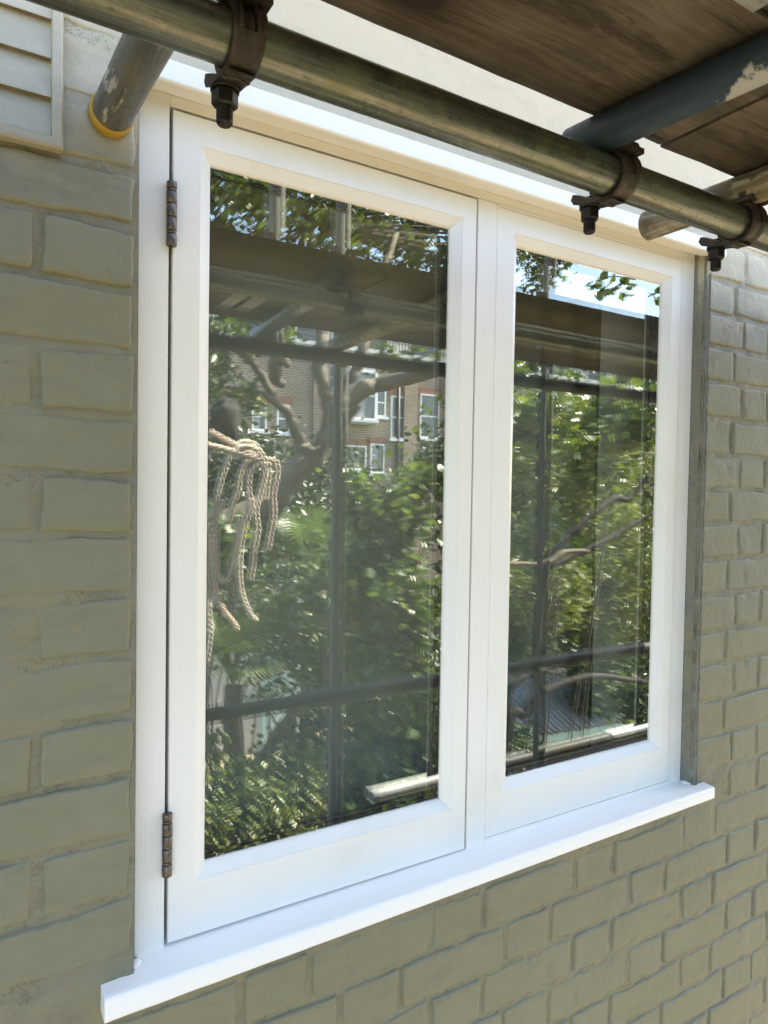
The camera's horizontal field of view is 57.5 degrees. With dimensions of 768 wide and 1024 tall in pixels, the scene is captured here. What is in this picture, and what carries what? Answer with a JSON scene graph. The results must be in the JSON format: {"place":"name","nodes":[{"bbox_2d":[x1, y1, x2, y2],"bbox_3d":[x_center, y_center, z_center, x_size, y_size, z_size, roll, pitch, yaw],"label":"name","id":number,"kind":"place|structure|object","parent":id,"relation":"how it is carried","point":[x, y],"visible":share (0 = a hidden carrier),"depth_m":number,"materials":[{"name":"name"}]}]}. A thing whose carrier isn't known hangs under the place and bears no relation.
{"place":"outdoors","nodes":[
{"label":"outdoors","id":0,"kind":"place"},
{"label":"terrace","id":1,"kind":"structure","parent":0,"visible":0},
{"bbox_3d":[0.784,0.469,0.506,0.043,6.200,0.043,0,2,-31],"label":"scaffold tube","id":2,"kind":"object","parent":1,"relation":"on","visible":0},
{"bbox_3d":[0.720,-0.371,0.500,4.500,0.043,0.043,0,2,-31],"label":"scaffold tube","id":3,"kind":"object","parent":2,"relation":"attached to","visible":0},
{"bbox_2d":[638,164,767,239],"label":"scaffold tube","id":4,"kind":"object","parent":3,"relation":"on","point":[651,226],"visible":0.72,"depth_m":0.94,"materials":[{"name":"white metal"}]},
{"bbox_2d":[660,94,767,176],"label":"scaffold board","id":5,"kind":"object","parent":4,"relation":"on","point":[734,143],"visible":0.69,"depth_m":0.85,"materials":[{"name":"brown wood"}]},
{"label":"ground","id":6,"kind":"structure","parent":0,"visible":0},
{"bbox_2d":[0,0,767,1023],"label":"brick wall","id":7,"kind":"structure","parent":6,"relation":"on","point":[662,920],"depth_m":0.93,"materials":[{"name":"green paint"}]},
{"bbox_2d":[0,0,63,153],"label":"louvred vent","id":8,"kind":"object","parent":7,"relation":"attached to","point":[31,97],"visible":0.99,"depth_m":0.73,"materials":[{"name":"green paint"}]},
{"bbox_2d":[92,33,173,130],"bbox_3d":[-0.072,-0.426,0.427,0.043,0.046,0.855,0,2,-33],"label":"tube","id":9,"kind":"object","parent":7,"relation":"attached to","point":[135,68],"depth_m":0.69,"materials":[{"name":"metal"}]},
{"bbox_2d":[87,92,134,138],"bbox_3d":[-0.302,-0.442,0.776,0.047,0.047,0.016,0,2,-33],"label":"end cap","id":10,"kind":"object","parent":9,"relation":"attached to","point":[100,128],"visible":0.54,"depth_m":0.77,"materials":[{"name":"yellow plastic"}]},
{"bbox_2d":[25,0,767,251],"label":"scaffold tube","id":11,"kind":"object","parent":7,"relation":"attached to","point":[299,63],"visible":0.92,"depth_m":0.64,"materials":[{"name":"metal"}]},
{"bbox_2d":[204,0,273,128],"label":"scaffold coupler","id":12,"kind":"object","parent":11,"relation":"attached to","point":[231,79],"visible":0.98,"depth_m":0.56,"materials":[{"name":"metal"}]},
{"bbox_2d":[321,0,767,143],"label":"scaffold board","id":13,"kind":"object","parent":11,"relation":"on","point":[592,57],"visible":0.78,"depth_m":0.66,"materials":[{"name":"brown wood"}]},
{"bbox_2d":[571,141,643,234],"bbox_3d":[0.261,-0.382,0.825,0.043,0.093,0.084,0,2,-31],"label":"scaffold coupler","id":14,"kind":"object","parent":11,"relation":"attached to","point":[593,204],"visible":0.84,"depth_m":0.80,"materials":[{"name":"metal"}]},
{"bbox_2d":[562,30,767,152],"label":"scaffold tube","id":15,"kind":"object","parent":11,"relation":"on","point":[731,73],"visible":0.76,"depth_m":0.71,"materials":[{"name":"blue paint"}]},
{"bbox_2d":[734,0,767,11],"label":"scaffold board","id":16,"kind":"object","parent":15,"relation":"on","point":[753,5],"visible":1,"depth_m":0.61,"materials":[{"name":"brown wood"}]},
{"bbox_2d":[699,191,767,271],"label":"scaffold coupler","id":17,"kind":"object","parent":11,"relation":"attached to","point":[716,248],"visible":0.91,"depth_m":0.93,"materials":[{"name":"metal"}]},
{"bbox_2d":[101,59,726,1023],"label":"casement window","id":18,"kind":"structure","parent":7,"relation":"attached to","point":[479,813],"depth_m":1.03,"materials":[{"name":"white wood"}]},
{"bbox_2d":[205,177,440,848],"bbox_3d":[-0.086,0.006,1.149,0.720,1.405,0.036,0,2,-31],"label":"window pane","id":19,"kind":"object","parent":18,"relation":"in","point":[323,387],"visible":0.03,"depth_m":1.13,"materials":[{"name":"glass"}]},
{"bbox_2d":[505,257,598,768],"bbox_3d":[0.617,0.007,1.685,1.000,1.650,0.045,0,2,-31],"label":"window pane","id":20,"kind":"object","parent":18,"relation":"in","point":[554,427],"visible":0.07,"depth_m":1.54,"materials":[{"name":"clear glass"}]},
{"bbox_2d":[588,276,650,747],"bbox_3d":[0.547,-0.003,1.479,0.294,1.320,0.006,0,2,-31],"label":"window pane","id":21,"kind":"object","parent":18,"relation":"in","point":[619,488],"visible":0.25,"depth_m":1.44,"materials":[{"name":"glass"}]}
]}

